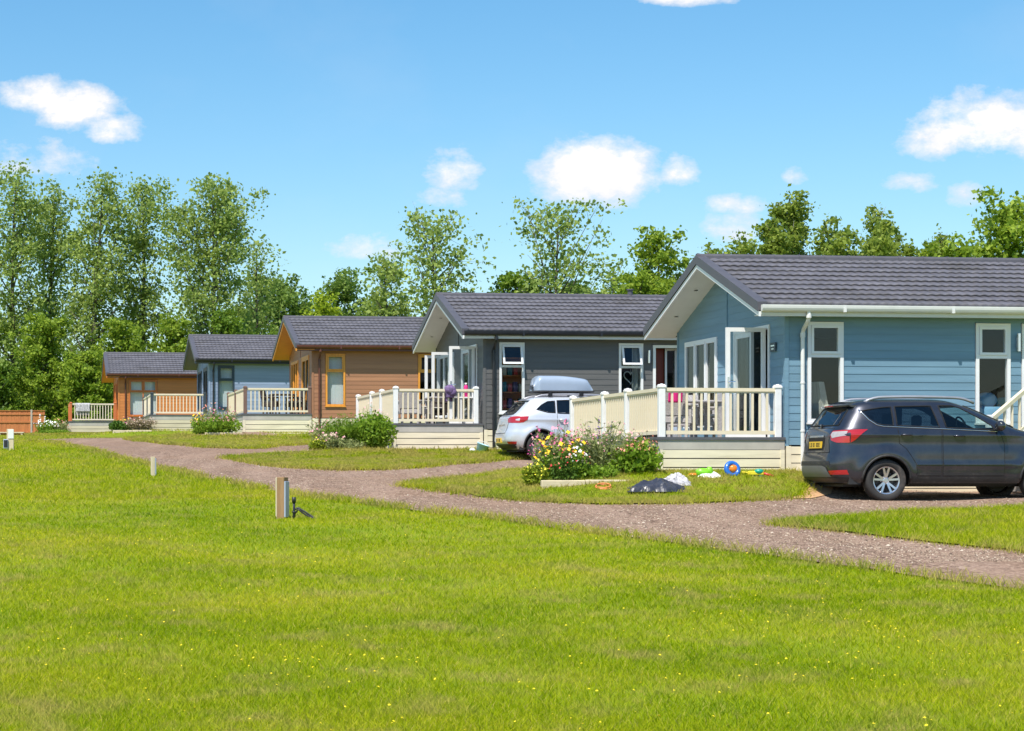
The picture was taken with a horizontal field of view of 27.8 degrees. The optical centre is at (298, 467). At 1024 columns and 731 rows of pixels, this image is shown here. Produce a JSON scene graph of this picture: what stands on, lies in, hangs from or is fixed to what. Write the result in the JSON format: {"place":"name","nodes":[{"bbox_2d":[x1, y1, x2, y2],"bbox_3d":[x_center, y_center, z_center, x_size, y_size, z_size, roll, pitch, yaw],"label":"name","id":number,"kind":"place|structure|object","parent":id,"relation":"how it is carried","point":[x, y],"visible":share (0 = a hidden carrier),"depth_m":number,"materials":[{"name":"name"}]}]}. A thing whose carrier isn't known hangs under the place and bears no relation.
{"place":"outdoors","nodes":[
{"label":"outdoors","id":0,"kind":"place"},
{"bbox_2d":[0,433,275,499],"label":"grass","id":1,"kind":"structure","parent":0,"point":[117,481],"depth_m":39.80,"materials":[{"name":"green plant"}]},
{"bbox_2d":[131,434,312,447],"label":"lawn","id":2,"kind":"structure","parent":0,"point":[234,437],"depth_m":66.78,"materials":[{"name":"green plant"}]},
{"bbox_2d":[225,447,520,469],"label":"grass","id":3,"kind":"structure","parent":0,"point":[365,458],"depth_m":48.34,"materials":[{"name":"green plant"}]},
{"bbox_2d":[0,431,1023,730],"bbox_3d":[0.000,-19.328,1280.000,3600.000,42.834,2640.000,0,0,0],"label":"ground","id":4,"kind":"structure","parent":0,"point":[582,605],"depth_m":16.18,"materials":[{"name":"green plant"}]},
{"bbox_2d":[0,362,30,409],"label":"shrub","id":5,"kind":"object","parent":4,"relation":"on","point":[8,377],"visible":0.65,"depth_m":117.80,"materials":[{"name":"green plant"}]},
{"bbox_2d":[0,410,44,433],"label":"timber fence","id":6,"kind":"object","parent":4,"relation":"on","point":[25,421],"visible":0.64,"depth_m":111.99,"materials":[{"name":"wood"}]},
{"bbox_2d":[0,158,64,389],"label":"poplar tree","id":7,"kind":"object","parent":4,"relation":"on","point":[15,244],"visible":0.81,"depth_m":127.46,"materials":[{"name":"green plant"}]},
{"bbox_2d":[0,312,79,425],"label":"field maple","id":8,"kind":"object","parent":4,"relation":"on","point":[40,353],"visible":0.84,"depth_m":118.30,"materials":[{"name":"green plant"}]},
{"bbox_2d":[7,177,90,391],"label":"poplar tree","id":9,"kind":"object","parent":4,"relation":"on","point":[51,271],"visible":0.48,"depth_m":131.14,"materials":[{"name":"green plant"}]},
{"bbox_2d":[49,350,112,427],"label":"field maple","id":10,"kind":"object","parent":4,"relation":"on","point":[87,374],"visible":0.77,"depth_m":116.40,"materials":[{"name":"green plant"}]},
{"bbox_2d":[46,166,149,363],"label":"poplar tree","id":11,"kind":"object","parent":4,"relation":"on","point":[99,287],"visible":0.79,"depth_m":127.80,"materials":[{"name":"green plant"}]},
{"bbox_2d":[89,316,149,420],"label":"field maple","id":12,"kind":"object","parent":4,"relation":"on","point":[120,332],"visible":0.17,"depth_m":120.26,"materials":[{"name":"green plant"}]},
{"bbox_2d":[97,172,185,351],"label":"poplar tree","id":13,"kind":"object","parent":4,"relation":"on","point":[143,290],"visible":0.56,"depth_m":129.26,"materials":[{"name":"green plant"}]},
{"bbox_2d":[126,415,157,429],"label":"lavender","id":14,"kind":"object","parent":4,"relation":"on","point":[141,424],"visible":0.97,"depth_m":84.48,"materials":[{"name":"plant"}]},
{"bbox_2d":[101,352,196,420],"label":"orange lodge","id":15,"kind":"structure","parent":4,"relation":"on","point":[134,378],"depth_m":100.36,"materials":[{"name":"wood"}]},
{"bbox_2d":[67,402,116,431],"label":"pale veranda","id":16,"kind":"object","parent":15,"relation":"attached to","point":[88,426],"visible":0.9,"depth_m":99.83,"materials":[{"name":"beige wood"}]},
{"bbox_2d":[128,379,156,416],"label":"window","id":17,"kind":"structure","parent":15,"relation":"in","point":[138,389],"depth_m":100.27,"materials":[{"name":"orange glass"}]},
{"bbox_2d":[0,428,317,445],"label":"grass","id":18,"kind":"structure","parent":4,"relation":"on","point":[98,432],"depth_m":80.58,"materials":[{"name":"green plant"}]},
{"bbox_2d":[147,313,193,352],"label":"field maple","id":19,"kind":"object","parent":4,"relation":"on","point":[173,331],"visible":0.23,"depth_m":121.70,"materials":[{"name":"green plant"}]},
{"bbox_2d":[137,172,275,339],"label":"poplar tree","id":20,"kind":"object","parent":4,"relation":"on","point":[221,224],"visible":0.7,"depth_m":126.00,"materials":[{"name":"green plant"}]},
{"bbox_2d":[190,415,242,432],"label":"leafy border plant","id":21,"kind":"object","parent":4,"relation":"on","point":[210,425],"visible":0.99,"depth_m":68.02,"materials":[{"name":"green plant"}]},
{"bbox_2d":[200,402,237,432],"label":"rose campion","id":22,"kind":"object","parent":4,"relation":"on","point":[218,414],"visible":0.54,"depth_m":68.69,"materials":[{"name":"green plant"}]},
{"bbox_2d":[205,304,252,334],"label":"field maple","id":23,"kind":"object","parent":4,"relation":"on","point":[227,321],"visible":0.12,"depth_m":121.53,"materials":[{"name":"green plant"}]},
{"bbox_2d":[183,334,288,418],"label":"slate blue lodge","id":24,"kind":"structure","parent":4,"relation":"on","point":[222,364],"depth_m":85.83,"materials":[{"name":"wood"}]},
{"bbox_2d":[141,392,208,430],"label":"pale veranda","id":25,"kind":"object","parent":24,"relation":"attached to","point":[173,422],"visible":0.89,"depth_m":85.32,"materials":[{"name":"wood"}]},
{"bbox_2d":[218,366,233,408],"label":"window","id":26,"kind":"structure","parent":24,"relation":"in","point":[225,374],"depth_m":85.74,"materials":[{"name":"glass"}]},
{"bbox_2d":[230,236,291,334],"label":"poplar tree","id":27,"kind":"object","parent":4,"relation":"on","point":[254,281],"visible":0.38,"depth_m":133.82,"materials":[{"name":"green plant"}]},
{"bbox_2d":[241,273,317,334],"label":"oak tree","id":28,"kind":"object","parent":4,"relation":"on","point":[291,302],"visible":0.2,"depth_m":138.68,"materials":[{"name":"green plant"}]},
{"bbox_2d":[276,477,288,518],"bbox_3d":[-0.227,0.529,28.998,0.157,0.786,0.148,0,0,24],"label":"service post","id":29,"kind":"object","parent":4,"relation":"on","point":[282,496],"visible":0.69,"depth_m":28.93,"materials":[{"name":"wood"}]},
{"bbox_2d":[296,290,341,315],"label":"young tree","id":30,"kind":"object","parent":4,"relation":"on","point":[325,307],"visible":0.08,"depth_m":115.59,"materials":[{"name":"green plant"}]},
{"bbox_2d":[315,431,345,448],"bbox_3d":[0.790,-0.641,50.282,0.742,0.611,0.681,0,0,-35],"label":"sedum","id":31,"kind":"object","parent":4,"relation":"on","point":[331,441],"visible":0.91,"depth_m":50.15,"materials":[{"name":"green plant"}]},
{"bbox_2d":[306,417,356,440],"bbox_3d":[0.924,-0.838,51.142,1.602,0.981,1.308,0,0,-7],"label":"wispy gaura","id":32,"kind":"object","parent":4,"relation":"on","point":[318,430],"visible":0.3,"depth_m":50.95,"materials":[{"name":"pink plant"}]},
{"bbox_2d":[299,266,376,315],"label":"oak tree","id":33,"kind":"object","parent":4,"relation":"on","point":[342,284],"visible":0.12,"depth_m":142.20,"materials":[{"name":"green plant"}]},
{"bbox_2d":[320,413,370,442],"bbox_3d":[1.188,-0.871,50.732,1.338,1.075,1.178,0,0,-7],"label":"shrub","id":34,"kind":"object","parent":4,"relation":"on","point":[348,430],"depth_m":50.52,"materials":[{"name":"green plant"}]},
{"bbox_2d":[336,438,366,448],"bbox_3d":[1.286,-0.563,50.263,0.858,0.382,0.744,0,0,-7],"label":"dry border plant","id":35,"kind":"object","parent":4,"relation":"on","point":[350,443],"visible":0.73,"depth_m":50.09,"materials":[{"name":"green plant"}]},
{"bbox_2d":[272,315,435,432],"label":"brown lodge","id":36,"kind":"structure","parent":4,"relation":"on","point":[337,364],"depth_m":69.86,"materials":[{"name":"wood"}]},
{"bbox_2d":[227,386,311,433],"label":"cream veranda","id":37,"kind":"object","parent":36,"relation":"attached to","point":[237,402],"visible":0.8,"depth_m":69.36,"materials":[{"name":"beige wood"}]},
{"bbox_2d":[285,391,305,413],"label":"garden chair","id":38,"kind":"object","parent":37,"relation":"on","point":[297,401],"visible":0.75,"depth_m":70.44,"materials":[{"name":"wicker"}]},
{"bbox_2d":[291,360,298,409],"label":"french door","id":39,"kind":"structure","parent":36,"relation":"in","point":[294,365],"depth_m":74.21,"materials":[{"name":"brown wood"}]},
{"bbox_2d":[301,355,308,413],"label":"french door","id":40,"kind":"structure","parent":36,"relation":"in","point":[305,359],"depth_m":71.45,"materials":[{"name":"brown wood"}]},
{"bbox_2d":[325,353,345,406],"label":"window","id":41,"kind":"structure","parent":36,"relation":"in","point":[334,363],"depth_m":69.74,"materials":[{"name":"brown wood"}]},
{"bbox_2d":[354,410,398,448],"bbox_3d":[1.901,-0.931,50.620,1.156,1.024,1.123,0,0,-7],"label":"leafy phlox","id":42,"kind":"object","parent":4,"relation":"on","point":[375,436],"visible":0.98,"depth_m":50.41,"materials":[{"name":"green plant"}]},
{"bbox_2d":[348,250,430,316],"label":"poplar tree","id":43,"kind":"object","parent":4,"relation":"on","point":[387,269],"visible":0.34,"depth_m":111.51,"materials":[{"name":"green plant"}]},
{"bbox_2d":[388,205,501,316],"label":"poplar tree","id":44,"kind":"object","parent":4,"relation":"on","point":[433,264],"visible":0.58,"depth_m":107.55,"materials":[{"name":"green plant"}]},
{"bbox_2d":[463,270,554,292],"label":"hawthorn tree","id":45,"kind":"object","parent":4,"relation":"on","point":[509,278],"visible":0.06,"depth_m":109.53,"materials":[{"name":"green plant"}]},
{"bbox_2d":[2,525,1023,729],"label":"yellow wildflowers","id":46,"kind":"object","parent":4,"relation":"on","point":[499,637],"visible":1,"depth_m":13.87,"materials":[{"name":"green plant"}]},
{"bbox_2d":[27,432,1023,591],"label":"grass","id":47,"kind":"structure","parent":4,"relation":"on","point":[338,497],"depth_m":32.03,"materials":[{"name":"green plant"}]},
{"bbox_2d":[518,459,549,485],"bbox_3d":[4.001,0.110,34.799,0.527,0.530,0.467,0,0,-7],"label":"loosestrife","id":48,"kind":"object","parent":4,"relation":"on","point":[534,474],"visible":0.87,"depth_m":34.72,"materials":[{"name":"green plant"}]},
{"bbox_2d":[412,289,676,448],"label":"grey lodge","id":49,"kind":"structure","parent":4,"relation":"on","point":[598,343],"depth_m":52.16,"materials":[{"name":"tile"}]},
{"bbox_2d":[355,386,483,448],"bbox_3d":[3.088,-0.896,54.345,2.342,2.292,6.155,0,0,-7],"label":"cream veranda","id":50,"kind":"object","parent":49,"relation":"attached to","point":[436,435],"visible":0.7,"depth_m":51.37,"materials":[{"name":"beige wood"}]},
{"bbox_2d":[398,392,430,422],"bbox_3d":[2.929,-1.542,52.147,0.700,0.880,0.620,0,0,35],"label":"garden chair","id":51,"kind":"object","parent":50,"relation":"on","point":[410,404],"visible":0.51,"depth_m":51.98,"materials":[{"name":"white plastic"}]},
{"bbox_2d":[420,392,447,422],"bbox_3d":[3.526,-1.542,53.590,0.620,0.880,0.700,0,0,-29],"label":"garden chair","id":52,"kind":"object","parent":50,"relation":"on","point":[440,406],"visible":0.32,"depth_m":53.42,"materials":[{"name":"plastic"}]},
{"bbox_2d":[439,352,453,417],"bbox_3d":[4.142,-2.237,56.073,0.255,1.745,2.000,0,0,-7],"label":"french door","id":53,"kind":"structure","parent":49,"relation":"in","point":[444,359],"depth_m":56.37,"materials":[{"name":"white plastic"}]},
{"bbox_2d":[449,344,476,422],"bbox_3d":[4.191,-2.100,53.154,0.899,2.100,1.900,0,0,-7],"label":"french door","id":54,"kind":"structure","parent":49,"relation":"in","point":[470,350],"depth_m":52.36,"materials":[{"name":"white plastic"}]},
{"bbox_2d":[502,357,520,410],"bbox_3d":[5.438,-1.927,52.206,0.680,1.750,0.280,0,0,-7],"label":"bookcase","id":55,"kind":"object","parent":49,"relation":"on","point":[511,385],"visible":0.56,"depth_m":52.13,"materials":[{"name":"brown wood"}]},
{"bbox_2d":[498,342,524,413],"bbox_3d":[5.374,-2.242,51.523,0.688,1.815,0.257,0,0,-7],"label":"window","id":56,"kind":"structure","parent":49,"relation":"in","point":[501,344],"depth_m":51.53,"materials":[{"name":"white plastic"}]},
{"bbox_2d":[618,343,642,392],"bbox_3d":[8.432,-2.242,51.989,0.676,1.815,0.397,0,0,-7],"label":"window","id":57,"kind":"structure","parent":49,"relation":"in","point":[637,348],"depth_m":51.99,"materials":[{"name":"white plastic"}]},
{"bbox_2d":[652,345,676,387],"bbox_3d":[9.367,-2.090,52.295,0.785,2.040,0.430,0,0,-7],"label":"side door","id":58,"kind":"structure","parent":49,"relation":"in","point":[658,354],"depth_m":52.41,"materials":[{"name":"white plastic"}]},
{"bbox_2d":[528,419,587,477],"bbox_3d":[4.473,-0.282,35.565,1.007,1.139,0.894,0,0,-39],"label":"pincushion plant","id":59,"kind":"object","parent":4,"relation":"on","point":[553,446],"visible":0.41,"depth_m":35.44,"materials":[{"name":"pink plant"}]},
{"bbox_2d":[533,430,587,479],"bbox_3d":[4.501,-0.185,35.237,0.812,0.928,0.758,0,0,-38],"label":"coneflower","id":60,"kind":"object","parent":4,"relation":"on","point":[547,452],"visible":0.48,"depth_m":35.19,"materials":[{"name":"yellow plant"}]},
{"bbox_2d":[499,196,627,293],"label":"poplar tree","id":61,"kind":"object","parent":4,"relation":"on","point":[565,227],"visible":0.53,"depth_m":107.27,"materials":[{"name":"green plant"}]},
{"bbox_2d":[547,448,591,479],"bbox_3d":[4.630,-0.017,34.922,0.748,0.644,0.612,0,0,-7],"label":"red helenium","id":62,"kind":"object","parent":4,"relation":"on","point":[560,471],"visible":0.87,"depth_m":34.81,"materials":[{"name":"green plant"}]},
{"bbox_2d":[566,444,588,479],"bbox_3d":[4.744,-0.055,34.886,0.374,0.701,0.445,0,0,39],"label":"shasta daisy","id":63,"kind":"object","parent":4,"relation":"on","point":[579,466],"visible":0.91,"depth_m":34.82,"materials":[{"name":"green plant"}]},
{"bbox_2d":[541,480,625,487],"bbox_3d":[4.825,0.403,34.502,1.512,0.393,0.120,0,0,-7],"label":"bed edging","id":64,"kind":"object","parent":4,"relation":"on","point":[553,483],"visible":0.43,"depth_m":34.40,"materials":[{"name":"beige stone"}]},
{"bbox_2d":[581,463,620,478],"bbox_3d":[5.119,0.084,34.969,0.693,0.337,0.721,0,0,-44],"label":"green border plant","id":65,"kind":"object","parent":4,"relation":"on","point":[597,471],"visible":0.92,"depth_m":34.81,"materials":[{"name":"green plant"}]},
{"bbox_2d":[568,419,637,468],"bbox_3d":[5.286,-0.297,35.544,1.373,1.073,1.207,0,0,-7],"label":"wispy gaura","id":66,"kind":"object","parent":4,"relation":"on","point":[600,456],"visible":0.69,"depth_m":35.38,"materials":[{"name":"green plant"}]},
{"bbox_2d":[586,258,628,293],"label":"poplar tree","id":67,"kind":"object","parent":4,"relation":"on","point":[609,275],"visible":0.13,"depth_m":106.12,"materials":[{"name":"green plant"}]},
{"bbox_2d":[604,437,664,473],"bbox_3d":[5.793,-0.187,35.384,1.029,0.702,1.025,0,0,-7],"label":"leafy phlox","id":68,"kind":"object","parent":4,"relation":"on","point":[645,459],"visible":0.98,"depth_m":35.16,"materials":[{"name":"green plant"}]},
{"bbox_2d":[611,264,671,294],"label":"shrub","id":69,"kind":"object","parent":4,"relation":"on","point":[649,286],"visible":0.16,"depth_m":87.46,"materials":[{"name":"green plant"}]},
{"bbox_2d":[613,225,693,294],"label":"ash tree","id":70,"kind":"object","parent":4,"relation":"on","point":[655,254],"visible":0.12,"depth_m":91.32,"materials":[{"name":"green plant"}]},
{"bbox_2d":[705,230,775,254],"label":"shrub","id":71,"kind":"object","parent":4,"relation":"on","point":[743,247],"visible":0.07,"depth_m":84.58,"materials":[{"name":"green plant"}]},
{"bbox_2d":[746,214,795,254],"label":"shrub","id":72,"kind":"object","parent":4,"relation":"on","point":[772,236],"visible":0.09,"depth_m":85.99,"materials":[{"name":"green plant"}]},
{"bbox_2d":[759,183,820,254],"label":"birch tree","id":73,"kind":"object","parent":4,"relation":"on","point":[789,213],"visible":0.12,"depth_m":91.97,"materials":[{"name":"green plant"}]},
{"bbox_2d":[806,213,841,254],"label":"birch tree","id":74,"kind":"object","parent":4,"relation":"on","point":[823,230],"visible":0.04,"depth_m":94.95,"materials":[{"name":"green plant"}]},
{"bbox_2d":[643,253,1023,491],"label":"blue lodge","id":75,"kind":"structure","parent":4,"relation":"on","point":[840,327],"depth_m":36.87,"materials":[{"name":"wood"}]},
{"bbox_2d":[569,384,785,469],"bbox_3d":[7.034,-0.326,39.044,2.351,2.292,6.155,0,0,-7],"label":"cream veranda","id":76,"kind":"object","parent":75,"relation":"attached to","point":[638,411],"visible":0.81,"depth_m":36.12,"materials":[{"name":"beige wood"}]},
{"bbox_2d":[666,393,697,436],"bbox_3d":[6.771,-0.972,36.827,0.700,0.880,0.620,0,0,24],"label":"garden chair","id":77,"kind":"object","parent":76,"relation":"on","point":[675,414],"visible":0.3,"depth_m":36.60,"materials":[{"name":"white plastic"}]},
{"bbox_2d":[667,400,721,436],"bbox_3d":[7.285,-0.882,37.844,0.900,0.700,0.900,0,0,-7],"label":"garden table","id":78,"kind":"object","parent":76,"relation":"on","point":[719,415],"visible":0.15,"depth_m":37.49,"materials":[{"name":"grey wicker"}]},
{"bbox_2d":[689,393,721,436],"bbox_3d":[7.726,-0.972,38.701,0.620,0.880,0.700,0,0,0],"label":"garden chair","id":79,"kind":"object","parent":76,"relation":"on","point":[712,415],"visible":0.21,"depth_m":38.47,"materials":[{"name":"grey wicker"}]},
{"bbox_2d":[683,337,717,427],"bbox_3d":[8.091,-1.667,40.773,0.255,1.745,2.000,0,0,-7],"label":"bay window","id":80,"kind":"structure","parent":75,"relation":"in","point":[706,342],"depth_m":40.79,"materials":[{"name":"white plastic"}]},
{"bbox_2d":[725,324,769,436],"bbox_3d":[8.101,-1.530,37.849,0.980,2.100,1.900,0,0,-7],"label":"french door","id":81,"kind":"structure","parent":75,"relation":"in","point":[738,332],"depth_m":37.07,"materials":[{"name":"white plastic"}]},
{"bbox_2d":[806,322,843,423],"bbox_3d":[9.331,-1.673,36.296,0.702,1.815,0.115,0,0,-7],"label":"window","id":82,"kind":"structure","parent":75,"relation":"in","point":[839,354],"depth_m":36.25,"materials":[{"name":"white plastic"}]},
{"bbox_2d":[974,323,1010,424],"bbox_3d":[12.435,-1.673,36.697,0.693,1.815,0.115,0,0,-7],"label":"window","id":83,"kind":"structure","parent":75,"relation":"in","point":[1006,327],"depth_m":36.67,"materials":[{"name":"white plastic"}]},
{"bbox_2d":[1021,324,1023,430],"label":"side door","id":84,"kind":"structure","parent":75,"relation":"in","point":[1022,325],"depth_m":36.73,"materials":[{"name":"white plastic"}]},
{"bbox_2d":[815,225,869,255],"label":"shrub","id":85,"kind":"object","parent":4,"relation":"on","point":[836,245],"visible":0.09,"depth_m":84.41,"materials":[{"name":"green plant"}]},
{"bbox_2d":[859,202,906,255],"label":"birch tree","id":86,"kind":"object","parent":4,"relation":"on","point":[873,219],"visible":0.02,"depth_m":92.73,"materials":[{"name":"green plant"}]},
{"bbox_2d":[847,220,923,256],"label":"shrub","id":87,"kind":"object","parent":4,"relation":"on","point":[881,244],"visible":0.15,"depth_m":85.94,"materials":[{"name":"green plant"}]},
{"bbox_2d":[922,223,950,256],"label":"birch tree","id":88,"kind":"object","parent":4,"relation":"on","point":[942,240],"visible":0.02,"depth_m":94.53,"materials":[{"name":"green plant"}]},
{"bbox_2d":[911,231,979,257],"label":"shrub","id":89,"kind":"object","parent":4,"relation":"on","point":[952,249],"visible":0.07,"depth_m":85.83,"materials":[{"name":"green plant"}]},
{"bbox_2d":[965,185,1023,257],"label":"maple tree","id":90,"kind":"object","parent":4,"relation":"on","point":[1008,232],"visible":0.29,"depth_m":89.34,"materials":[{"name":"green plant"}]},
{"bbox_2d":[985,388,1023,491],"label":"entrance steps","id":91,"kind":"structure","parent":4,"relation":"on","point":[1007,405],"depth_m":35.88,"materials":[{"name":"beige wood"}]},
{"bbox_2d":[0,0,1023,360],"label":"sky","id":92,"kind":"structure","parent":0,"point":[697,115],"materials":[{"name":"blue"}]},
{"bbox_2d":[39,432,1023,587],"bbox_3d":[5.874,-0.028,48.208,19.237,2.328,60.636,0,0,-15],"label":"gravel road","id":93,"kind":"structure","parent":0,"point":[1013,570],"depth_m":31.73,"materials":[{"name":"grey gravel"}]},
{"bbox_2d":[495,393,676,456],"bbox_3d":[6.913,-0.966,48.968,4.378,1.563,2.202,0,0,-7],"label":"parked car","id":94,"kind":"object","parent":93,"relation":"on","point":[519,421],"visible":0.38,"depth_m":48.02,"materials":[{"name":"silver metal"}]},
{"bbox_2d":[527,376,594,396],"bbox_3d":[6.257,-1.931,48.883,1.460,0.504,1.240,0,0,-7],"label":"roof box","id":95,"kind":"object","parent":94,"relation":"on","point":[549,385],"visible":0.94,"depth_m":48.54,"materials":[{"name":"grey plastic"}]},
{"bbox_2d":[801,395,1023,500],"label":"parked car","id":96,"kind":"object","parent":93,"relation":"on","point":[885,448],"visible":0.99,"depth_m":33.48,"materials":[{"name":"grey paint"}]},
{"bbox_2d":[401,467,808,503],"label":"lawn","id":97,"kind":"structure","parent":0,"point":[719,484],"depth_m":34.32,"materials":[{"name":"green plant"}]},
{"bbox_2d":[627,478,684,491],"bbox_3d":[5.920,0.286,33.987,1.097,0.238,0.689,0,0,-9],"label":"groundsheet","id":98,"kind":"object","parent":97,"relation":"on","point":[659,485],"visible":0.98,"depth_m":33.79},
{"bbox_2d":[664,472,690,485],"bbox_3d":[6.357,0.195,34.407,0.643,0.229,0.469,0,0,-34],"label":"picnic blanket","id":99,"kind":"object","parent":97,"relation":"on","point":[678,477],"visible":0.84,"depth_m":34.28,"materials":[{"name":"fabric"}]},
{"bbox_2d":[724,461,740,475],"bbox_3d":[7.445,0.032,35.164,0.299,0.298,0.158,0,0,-11],"label":"swim ring","id":100,"kind":"object","parent":97,"relation":"on","point":[734,468],"visible":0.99,"depth_m":35.13,"materials":[{"name":"blue plastic"}]},
{"bbox_2d":[793,481,832,497],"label":"bare soil","id":101,"kind":"structure","parent":0,"point":[825,490],"depth_m":34.24,"materials":[{"name":"brown soil"}]},
{"bbox_2d":[811,382,828,418],"bbox_3d":[9.498,-1.007,37.053,0.810,1.050,0.940,0,0,-26],"label":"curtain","id":102,"kind":"object","parent":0,"point":[818,396],"visible":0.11,"depth_m":36.65,"materials":[{"name":"fabric"}]},
{"bbox_2d":[769,501,1023,549],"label":"grass","id":103,"kind":"structure","parent":0,"point":[887,519],"depth_m":26.52,"materials":[{"name":"green plant"}]},
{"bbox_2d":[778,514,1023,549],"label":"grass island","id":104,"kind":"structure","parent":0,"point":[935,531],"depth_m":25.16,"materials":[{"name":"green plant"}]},
{"bbox_2d":[979,393,1004,418],"bbox_3d":[12.605,-0.922,37.246,0.800,0.880,0.450,0,0,-7],"label":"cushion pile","id":105,"kind":"object","parent":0,"point":[987,401],"visible":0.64,"depth_m":37.11,"materials":[{"name":"blue fabric"}]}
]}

